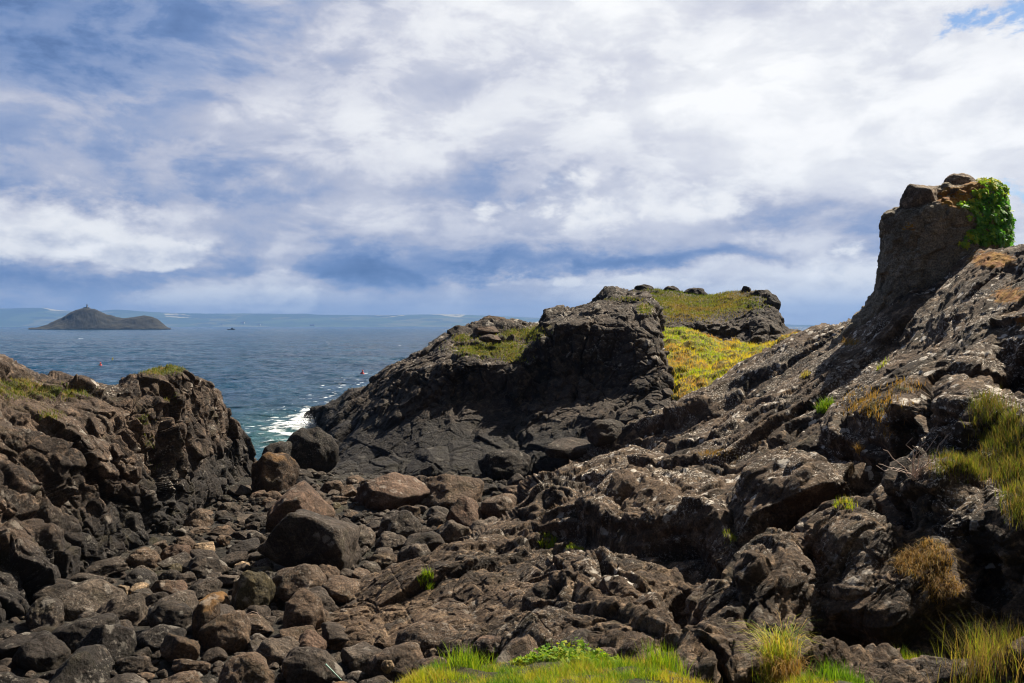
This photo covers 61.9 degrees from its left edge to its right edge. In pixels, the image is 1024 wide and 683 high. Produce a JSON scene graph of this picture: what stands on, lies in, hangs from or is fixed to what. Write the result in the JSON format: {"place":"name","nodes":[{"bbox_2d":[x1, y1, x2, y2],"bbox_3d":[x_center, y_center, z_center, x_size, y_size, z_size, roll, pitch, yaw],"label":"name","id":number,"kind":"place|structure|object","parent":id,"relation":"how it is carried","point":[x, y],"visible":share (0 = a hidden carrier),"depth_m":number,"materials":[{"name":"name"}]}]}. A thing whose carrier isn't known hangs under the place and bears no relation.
{"place":"outdoors","nodes":[
{"label":"outdoors","id":0,"kind":"place"},
{"bbox_2d":[28,308,170,329],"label":"island","id":1,"kind":"structure","parent":0,"point":[86,319],"depth_m":1271.30,"materials":[{"name":"stone"}]},
{"bbox_2d":[0,467,506,682],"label":"ground","id":2,"kind":"structure","parent":0,"point":[220,551],"depth_m":16.80,"materials":[{"name":"stone"}]},
{"bbox_2d":[0,671,24,682],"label":"boulder","id":3,"kind":"object","parent":2,"relation":"on","point":[8,677],"visible":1,"depth_m":10.14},
{"bbox_2d":[0,632,38,658],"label":"boulder","id":4,"kind":"object","parent":2,"relation":"on","point":[10,646],"visible":0.52,"depth_m":11.36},
{"bbox_2d":[12,630,70,671],"bbox_3d":[-6.139,4.116,11.123,0.600,0.618,0.686,1,1,33],"label":"boulder","id":5,"kind":"object","parent":2,"relation":"on","point":[43,651],"visible":0.8,"depth_m":10.94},
{"bbox_2d":[25,596,64,629],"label":"boulder","id":6,"kind":"object","parent":2,"relation":"on","point":[46,611],"visible":0.76,"depth_m":12.47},
{"bbox_2d":[32,578,78,601],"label":"boulder","id":7,"kind":"object","parent":2,"relation":"on","point":[58,587],"visible":0.34,"depth_m":13.65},
{"bbox_2d":[49,644,114,682],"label":"boulder","id":8,"kind":"object","parent":2,"relation":"on","point":[94,663],"visible":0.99,"depth_m":10.22,"materials":[{"name":"stone"}]},
{"bbox_2d":[51,613,120,653],"bbox_3d":[-5.926,4.118,11.890,0.890,0.608,0.701,-11,14,-12],"label":"boulder","id":9,"kind":"object","parent":2,"relation":"on","point":[71,634],"visible":0.44,"depth_m":11.68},
{"bbox_2d":[68,573,106,581],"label":"boulder","id":10,"kind":"object","parent":2,"relation":"on","point":[79,577],"visible":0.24,"depth_m":14.51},
{"bbox_2d":[57,578,126,620],"bbox_3d":[-6.607,4.109,13.335,1.031,0.694,0.767,12,6,-17],"label":"boulder","id":11,"kind":"object","parent":2,"relation":"on","point":[88,595],"visible":0.52,"depth_m":13.20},
{"bbox_2d":[74,624,136,661],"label":"boulder","id":12,"kind":"object","parent":2,"relation":"on","point":[117,641],"visible":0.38,"depth_m":10.97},
{"bbox_2d":[85,556,129,575],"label":"boulder","id":13,"kind":"object","parent":2,"relation":"on","point":[112,565],"visible":0.84,"depth_m":15.78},
{"bbox_2d":[97,593,147,625],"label":"boulder","id":14,"kind":"object","parent":2,"relation":"on","point":[133,608],"visible":0.56,"depth_m":12.92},
{"bbox_2d":[102,673,147,682],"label":"boulder","id":15,"kind":"object","parent":2,"relation":"on","point":[128,678],"visible":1,"depth_m":9.82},
{"bbox_2d":[0,354,257,622],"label":"rock outcrop","id":16,"kind":"object","parent":2,"relation":"on","point":[85,484],"visible":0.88,"depth_m":18.26,"materials":[{"name":"stone"}]},
{"bbox_2d":[0,363,187,468],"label":"grass","id":17,"kind":"structure","parent":16,"relation":"on","point":[71,396],"depth_m":18.55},
{"bbox_2d":[115,656,151,673],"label":"boulder","id":18,"kind":"object","parent":2,"relation":"on","point":[134,664],"visible":0.69,"depth_m":10.58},
{"bbox_2d":[124,567,157,587],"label":"boulder","id":19,"kind":"object","parent":2,"relation":"on","point":[138,575],"visible":0.59,"depth_m":15.05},
{"bbox_2d":[125,546,161,568],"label":"boulder","id":20,"kind":"object","parent":2,"relation":"on","point":[147,557],"visible":0.74,"depth_m":16.53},
{"bbox_2d":[145,592,168,606],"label":"boulder","id":21,"kind":"object","parent":2,"relation":"on","point":[151,599],"visible":0.4,"depth_m":13.81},
{"bbox_2d":[136,624,186,651],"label":"boulder","id":22,"kind":"object","parent":2,"relation":"on","point":[152,638],"visible":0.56,"depth_m":11.60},
{"bbox_2d":[150,580,187,594],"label":"boulder","id":23,"kind":"object","parent":2,"relation":"on","point":[169,587],"visible":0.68,"depth_m":14.57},
{"bbox_2d":[158,569,180,580],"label":"boulder","id":24,"kind":"object","parent":2,"relation":"on","point":[170,574],"visible":0.44,"depth_m":15.44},
{"bbox_2d":[147,600,192,634],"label":"boulder","id":25,"kind":"object","parent":2,"relation":"on","point":[174,613],"visible":0.52,"depth_m":12.32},
{"bbox_2d":[156,551,191,569],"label":"boulder","id":26,"kind":"object","parent":2,"relation":"on","point":[181,558],"visible":0.58,"depth_m":16.46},
{"bbox_2d":[160,544,191,559],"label":"boulder","id":27,"kind":"object","parent":2,"relation":"on","point":[170,551],"visible":0.48,"depth_m":17.28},
{"bbox_2d":[157,589,198,610],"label":"boulder","id":28,"kind":"object","parent":2,"relation":"on","point":[188,598],"visible":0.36,"depth_m":13.30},
{"bbox_2d":[160,633,199,663],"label":"boulder","id":29,"kind":"object","parent":2,"relation":"on","point":[172,647],"visible":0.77,"depth_m":10.89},
{"bbox_2d":[160,670,202,682],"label":"boulder","id":30,"kind":"object","parent":2,"relation":"on","point":[190,676],"visible":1,"depth_m":9.97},
{"bbox_2d":[175,571,196,586],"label":"boulder","id":31,"kind":"object","parent":2,"relation":"on","point":[189,578],"visible":0.48,"depth_m":15.08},
{"bbox_2d":[171,659,210,673],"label":"boulder","id":32,"kind":"object","parent":2,"relation":"on","point":[180,665],"visible":0.81,"depth_m":10.58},
{"bbox_2d":[183,509,213,526],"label":"boulder","id":33,"kind":"object","parent":2,"relation":"on","point":[197,517],"visible":0.69,"depth_m":19.91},
{"bbox_2d":[190,549,218,558],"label":"boulder","id":34,"kind":"object","parent":2,"relation":"on","point":[202,552],"visible":0.57,"depth_m":17.11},
{"bbox_2d":[182,555,228,579],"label":"boulder","id":35,"kind":"object","parent":2,"relation":"on","point":[200,566],"visible":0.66,"depth_m":15.68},
{"bbox_2d":[188,578,222,599],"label":"boulder","id":36,"kind":"object","parent":2,"relation":"on","point":[202,588],"visible":0.48,"depth_m":14.21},
{"bbox_2d":[192,598,219,639],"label":"boulder","id":37,"kind":"object","parent":2,"relation":"on","point":[205,611],"visible":0.62,"depth_m":12.11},
{"bbox_2d":[198,591,230,604],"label":"boulder","id":38,"kind":"object","parent":2,"relation":"on","point":[222,597],"visible":0.33,"depth_m":13.77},
{"bbox_2d":[206,525,235,535],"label":"boulder","id":39,"kind":"object","parent":2,"relation":"on","point":[224,530],"visible":0.69,"depth_m":18.79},
{"bbox_2d":[198,610,250,653],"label":"boulder","id":40,"kind":"object","parent":2,"relation":"on","point":[229,632],"visible":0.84,"depth_m":11.35,"materials":[{"name":"stone"}]},
{"bbox_2d":[216,575,239,587],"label":"boulder","id":41,"kind":"object","parent":2,"relation":"on","point":[227,580],"visible":0.49,"depth_m":14.92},
{"bbox_2d":[217,502,240,512],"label":"boulder","id":42,"kind":"object","parent":2,"relation":"on","point":[230,507],"visible":0.57,"depth_m":21.58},
{"bbox_2d":[219,551,248,566],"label":"boulder","id":43,"kind":"object","parent":2,"relation":"on","point":[231,559],"visible":0.59,"depth_m":16.72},
{"bbox_2d":[227,484,251,496],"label":"boulder","id":44,"kind":"object","parent":2,"relation":"on","point":[237,490],"visible":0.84,"depth_m":24.23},
{"bbox_2d":[226,537,259,553],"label":"boulder","id":45,"kind":"object","parent":2,"relation":"on","point":[250,545],"visible":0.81,"depth_m":17.39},
{"bbox_2d":[218,652,274,682],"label":"boulder","id":46,"kind":"object","parent":2,"relation":"on","point":[250,667],"visible":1,"depth_m":10.11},
{"bbox_2d":[231,570,275,609],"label":"boulder","id":47,"kind":"object","parent":2,"relation":"on","point":[249,588],"visible":0.73,"depth_m":13.73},
{"bbox_2d":[245,514,266,527],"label":"boulder","id":48,"kind":"object","parent":2,"relation":"on","point":[262,520],"visible":0.51,"depth_m":20.16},
{"bbox_2d":[244,605,270,616],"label":"boulder","id":49,"kind":"object","parent":2,"relation":"on","point":[263,610],"visible":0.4,"depth_m":13.40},
{"bbox_2d":[247,613,273,635],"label":"boulder","id":50,"kind":"object","parent":2,"relation":"on","point":[262,625],"visible":0.5,"depth_m":12.48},
{"bbox_2d":[0,468,530,682],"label":"pebbles","id":51,"kind":"object","parent":2,"relation":"on","point":[217,656],"visible":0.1,"depth_m":14.21,"materials":[{"name":"stone"}]},
{"bbox_2d":[251,452,299,492],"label":"boulder","id":52,"kind":"object","parent":2,"relation":"on","point":[271,471],"visible":0.77,"depth_m":24.60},
{"bbox_2d":[254,636,299,665],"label":"boulder","id":53,"kind":"object","parent":2,"relation":"on","point":[272,650],"visible":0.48,"depth_m":11.00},
{"bbox_2d":[262,441,294,458],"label":"boulder","id":54,"kind":"object","parent":2,"relation":"on","point":[282,446],"visible":0.3,"depth_m":28.45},
{"bbox_2d":[279,625,315,640],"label":"boulder","id":55,"kind":"object","parent":2,"relation":"on","point":[296,632],"visible":0.38,"depth_m":11.93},
{"bbox_2d":[271,563,326,606],"bbox_3d":[-3.627,4.179,14.475,1.014,0.838,0.808,0,1,-11],"label":"boulder","id":56,"kind":"object","parent":2,"relation":"on","point":[288,582],"visible":0.56,"depth_m":14.24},
{"bbox_2d":[265,480,334,532],"bbox_3d":[-4.989,4.039,19.950,1.168,1.369,1.681,6,9,20],"label":"boulder","id":57,"kind":"object","parent":2,"relation":"on","point":[304,494],"visible":0.64,"depth_m":19.51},
{"bbox_2d":[282,589,325,629],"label":"boulder","id":58,"kind":"object","parent":2,"relation":"on","point":[303,607],"visible":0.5,"depth_m":12.34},
{"bbox_2d":[257,509,361,570],"bbox_3d":[-3.898,3.905,16.694,1.837,1.382,1.822,0,1,7],"label":"boulder","id":59,"kind":"object","parent":2,"relation":"on","point":[298,537],"visible":0.8,"depth_m":16.01,"materials":[{"name":"stone"}]},
{"bbox_2d":[298,629,326,649],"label":"boulder","id":60,"kind":"object","parent":2,"relation":"on","point":[309,637],"visible":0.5,"depth_m":11.35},
{"bbox_2d":[281,646,344,682],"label":"boulder","id":61,"kind":"object","parent":2,"relation":"on","point":[303,664],"visible":0.96,"depth_m":10.33,"materials":[{"name":"stone"}]},
{"bbox_2d":[287,427,338,472],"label":"boulder","id":62,"kind":"object","parent":2,"relation":"on","point":[316,449],"visible":0.71,"depth_m":28.85,"materials":[{"name":"stone"}]},
{"bbox_2d":[309,586,335,611],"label":"boulder","id":63,"kind":"object","parent":2,"relation":"on","point":[328,603],"visible":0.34,"depth_m":13.67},
{"bbox_2d":[319,564,339,579],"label":"boulder","id":64,"kind":"object","parent":2,"relation":"on","point":[328,571],"visible":0.4,"depth_m":15.28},
{"bbox_2d":[320,480,343,492],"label":"boulder","id":65,"kind":"object","parent":2,"relation":"on","point":[328,486],"visible":0.64,"depth_m":24.81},
{"bbox_2d":[321,621,349,647],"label":"boulder","id":66,"kind":"object","parent":2,"relation":"on","point":[333,633],"visible":0.52,"depth_m":11.75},
{"bbox_2d":[321,575,360,604],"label":"boulder","id":67,"kind":"object","parent":2,"relation":"on","point":[341,589],"visible":0.66,"depth_m":14.14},
{"bbox_2d":[340,484,356,498],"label":"boulder","id":68,"kind":"object","parent":2,"relation":"on","point":[350,490],"visible":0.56,"depth_m":23.49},
{"bbox_2d":[340,641,382,673],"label":"boulder","id":69,"kind":"object","parent":2,"relation":"on","point":[357,657],"visible":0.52,"depth_m":10.89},
{"bbox_2d":[358,524,375,548],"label":"boulder","id":70,"kind":"object","parent":2,"relation":"on","point":[367,536],"visible":0.4,"depth_m":17.96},
{"bbox_2d":[360,561,380,572],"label":"boulder","id":71,"kind":"object","parent":2,"relation":"on","point":[372,566],"visible":0.47,"depth_m":16.02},
{"bbox_2d":[368,550,399,569],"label":"boulder","id":72,"kind":"object","parent":2,"relation":"on","point":[384,559],"visible":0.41,"depth_m":16.47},
{"bbox_2d":[375,531,406,551],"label":"boulder","id":73,"kind":"object","parent":2,"relation":"on","point":[393,541],"visible":0.65,"depth_m":17.75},
{"bbox_2d":[353,472,429,510],"bbox_3d":[-3.183,4.135,22.766,2.150,1.211,1.479,0,1,-6],"label":"boulder","id":74,"kind":"object","parent":2,"relation":"on","point":[391,491],"visible":0.81,"depth_m":22.44,"materials":[{"name":"stone"}]},
{"bbox_2d":[367,641,423,681],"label":"boulder","id":75,"kind":"object","parent":2,"relation":"on","point":[404,656],"visible":0.71,"depth_m":10.45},
{"bbox_2d":[377,510,420,538],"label":"boulder","id":76,"kind":"object","parent":2,"relation":"on","point":[405,523],"visible":0.59,"depth_m":18.48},
{"bbox_2d":[398,543,430,561],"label":"boulder","id":77,"kind":"object","parent":2,"relation":"on","point":[411,552],"visible":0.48,"depth_m":16.54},
{"bbox_2d":[403,531,444,551],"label":"boulder","id":78,"kind":"object","parent":2,"relation":"on","point":[433,540],"visible":0.45,"depth_m":17.30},
{"bbox_2d":[395,621,458,652],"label":"boulder","id":79,"kind":"object","parent":2,"relation":"on","point":[424,635],"visible":0.35,"depth_m":11.15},
{"bbox_2d":[410,656,447,674],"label":"boulder","id":80,"kind":"object","parent":2,"relation":"on","point":[424,661],"visible":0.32,"depth_m":10.12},
{"bbox_2d":[426,512,446,526],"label":"boulder","id":81,"kind":"object","parent":2,"relation":"on","point":[436,519],"visible":0.5,"depth_m":20.28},
{"bbox_2d":[417,474,483,509],"bbox_3d":[-1.657,4.192,23.290,2.002,1.165,1.463,0,1,-16],"label":"boulder","id":82,"kind":"object","parent":2,"relation":"on","point":[447,491],"visible":0.69,"depth_m":23.06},
{"bbox_2d":[436,520,469,543],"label":"boulder","id":83,"kind":"object","parent":2,"relation":"on","point":[450,531],"visible":0.65,"depth_m":18.11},
{"bbox_2d":[446,496,481,526],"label":"boulder","id":84,"kind":"object","parent":2,"relation":"on","point":[465,511],"visible":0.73,"depth_m":20.19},
{"bbox_2d":[480,493,518,519],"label":"boulder","id":85,"kind":"object","parent":2,"relation":"on","point":[497,506],"visible":0.56,"depth_m":20.52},
{"bbox_2d":[478,449,530,480],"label":"boulder","id":86,"kind":"object","parent":2,"relation":"on","point":[504,464],"visible":0.91,"depth_m":26.77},
{"bbox_2d":[662,326,797,400],"bbox_3d":[8.690,1.841,36.992,12.564,5.112,22.129,0,1,19],"label":"turf saddle","id":87,"kind":"object","parent":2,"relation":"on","point":[695,357],"visible":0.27,"depth_m":32.92,"materials":[{"name":"plant"}]},
{"bbox_2d":[0,327,808,459],"bbox_3d":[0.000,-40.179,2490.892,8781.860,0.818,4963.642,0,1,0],"label":"sea","id":88,"kind":"structure","parent":0,"point":[267,382],"depth_m":143.20,"materials":[{"name":"liquid"}]},
{"bbox_2d":[0,308,814,326],"bbox_3d":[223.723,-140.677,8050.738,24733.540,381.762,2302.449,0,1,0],"label":"hills","id":89,"kind":"structure","parent":0,"point":[24,317],"depth_m":7917.93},
{"bbox_2d":[304,286,675,476],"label":"headland","id":90,"kind":"structure","parent":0,"point":[431,409],"depth_m":31.92,"materials":[{"name":"stone"}]},
{"bbox_2d":[473,326,498,334],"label":"boulder","id":91,"kind":"object","parent":90,"relation":"on","point":[493,330],"visible":0.91,"depth_m":37.75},
{"bbox_2d":[439,296,654,364],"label":"grass","id":92,"kind":"structure","parent":90,"relation":"on","point":[479,346],"depth_m":35.67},
{"bbox_2d":[0,0,1023,324],"label":"sky","id":93,"kind":"structure","parent":0,"point":[511,158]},
{"bbox_2d":[316,244,1023,682],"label":"rock slope","id":94,"kind":"structure","parent":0,"point":[644,510],"depth_m":11.75,"materials":[{"name":"stone"}]},
{"bbox_2d":[545,437,592,459],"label":"boulder","id":95,"kind":"object","parent":94,"relation":"on","point":[572,448],"visible":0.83,"depth_m":25.00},
{"bbox_2d":[584,419,624,446],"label":"boulder","id":96,"kind":"object","parent":94,"relation":"on","point":[603,432],"visible":0.91,"depth_m":24.82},
{"bbox_2d":[692,336,925,459],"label":"grass","id":97,"kind":"structure","parent":94,"relation":"on","point":[873,394],"depth_m":13.43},
{"bbox_2d":[813,395,834,414],"bbox_3d":[6.032,1.221,16.486,0.551,0.436,0.490,1,1,44],"label":"grass tuft","id":98,"kind":"object","parent":94,"relation":"on","point":[824,405],"visible":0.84,"depth_m":16.46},
{"bbox_2d":[876,435,947,480],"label":"dry twigs","id":99,"kind":"object","parent":94,"relation":"on","point":[914,474],"visible":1,"depth_m":9.32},
{"bbox_2d":[829,180,1007,349],"bbox_3d":[10.089,-1.531,20.210,5.041,4.455,3.052,1,1,39],"label":"rock stack","id":100,"kind":"object","parent":94,"relation":"on","point":[919,248],"visible":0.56,"depth_m":19.25,"materials":[{"name":"stone"}]},
{"bbox_2d":[899,184,938,208],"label":"boulder","id":101,"kind":"object","parent":100,"relation":"on","point":[915,195],"visible":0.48,"depth_m":19.47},
{"bbox_2d":[943,173,975,184],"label":"boulder","id":102,"kind":"object","parent":100,"relation":"on","point":[958,179],"visible":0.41,"depth_m":19.59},
{"bbox_2d":[956,177,1016,249],"bbox_3d":[10.966,-2.917,19.748,1.263,1.815,2.917,1,1,28],"label":"ivy","id":103,"kind":"object","parent":100,"relation":"attached to","point":[997,215],"visible":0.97,"depth_m":18.91,"materials":[{"name":"green plant"}]},
{"bbox_2d":[888,537,967,582],"bbox_3d":[4.150,2.184,8.562,0.762,0.402,0.849,0,1,-15],"label":"grass tuft","id":104,"kind":"object","parent":94,"relation":"on","point":[915,559],"visible":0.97,"depth_m":8.55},
{"bbox_2d":[918,570,968,606],"bbox_3d":[4.195,2.409,8.310,0.562,0.356,0.481,0,1,13],"label":"grass tuft","id":105,"kind":"object","parent":94,"relation":"on","point":[941,580],"visible":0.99,"depth_m":8.26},
{"bbox_2d":[913,384,1023,529],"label":"grass","id":106,"kind":"structure","parent":94,"relation":"on","point":[975,466],"depth_m":9.52,"materials":[{"name":"plant"}]},
{"bbox_2d":[388,639,1022,682],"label":"bank","id":107,"kind":"structure","parent":0,"point":[539,664],"depth_m":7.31,"materials":[{"name":"plant"}]},
{"bbox_2d":[433,639,496,672],"bbox_3d":[-0.413,2.853,7.614,0.591,0.358,0.695,0,1,0],"label":"grass tuft","id":108,"kind":"object","parent":107,"relation":"on","point":[464,661],"visible":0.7,"depth_m":7.61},
{"bbox_2d":[472,635,501,663],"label":"boulder","id":109,"kind":"object","parent":107,"relation":"on","point":[489,642],"visible":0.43,"depth_m":9.61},
{"bbox_2d":[492,634,538,663],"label":"boulder","id":110,"kind":"object","parent":107,"relation":"on","point":[521,646],"visible":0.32,"depth_m":8.70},
{"bbox_2d":[508,637,620,663],"bbox_3d":[0.525,2.991,8.056,1.148,0.506,0.897,0,1,0],"label":"leafy plant","id":111,"kind":"object","parent":107,"relation":"on","point":[562,650],"visible":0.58,"depth_m":7.85,"materials":[{"name":"green plant"}]},
{"bbox_2d":[552,628,590,653],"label":"boulder","id":112,"kind":"object","parent":107,"relation":"on","point":[579,634],"visible":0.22,"depth_m":8.96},
{"bbox_2d":[626,638,698,681],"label":"grass tuft","id":113,"kind":"object","parent":107,"relation":"on","point":[667,660],"visible":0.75,"depth_m":7.40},
{"bbox_2d":[732,611,823,682],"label":"grass tuft","id":114,"kind":"object","parent":107,"relation":"on","point":[776,646],"visible":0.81,"depth_m":7.42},
{"bbox_2d":[755,646,823,682],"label":"grass tuft","id":115,"kind":"object","parent":107,"relation":"on","point":[779,670],"visible":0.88,"depth_m":7.21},
{"bbox_2d":[797,653,876,682],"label":"grass tuft","id":116,"kind":"object","parent":107,"relation":"on","point":[836,673],"visible":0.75,"depth_m":6.70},
{"bbox_2d":[926,607,1023,682],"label":"grass tuft","id":117,"kind":"object","parent":107,"relation":"on","point":[981,657],"visible":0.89,"depth_m":6.60,"materials":[{"name":"plant"}]},
{"bbox_2d":[935,618,1023,669],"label":"grass tuft","id":118,"kind":"object","parent":107,"relation":"on","point":[977,642],"visible":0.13,"depth_m":7.04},
{"bbox_2d":[629,289,800,344],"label":"grassy knoll","id":119,"kind":"structure","parent":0,"point":[765,324],"depth_m":41.59,"materials":[{"name":"stone"}]},
{"bbox_2d":[633,287,769,325],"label":"grass","id":120,"kind":"structure","parent":119,"relation":"on","point":[679,307],"depth_m":46.84,"materials":[{"name":"plant"}]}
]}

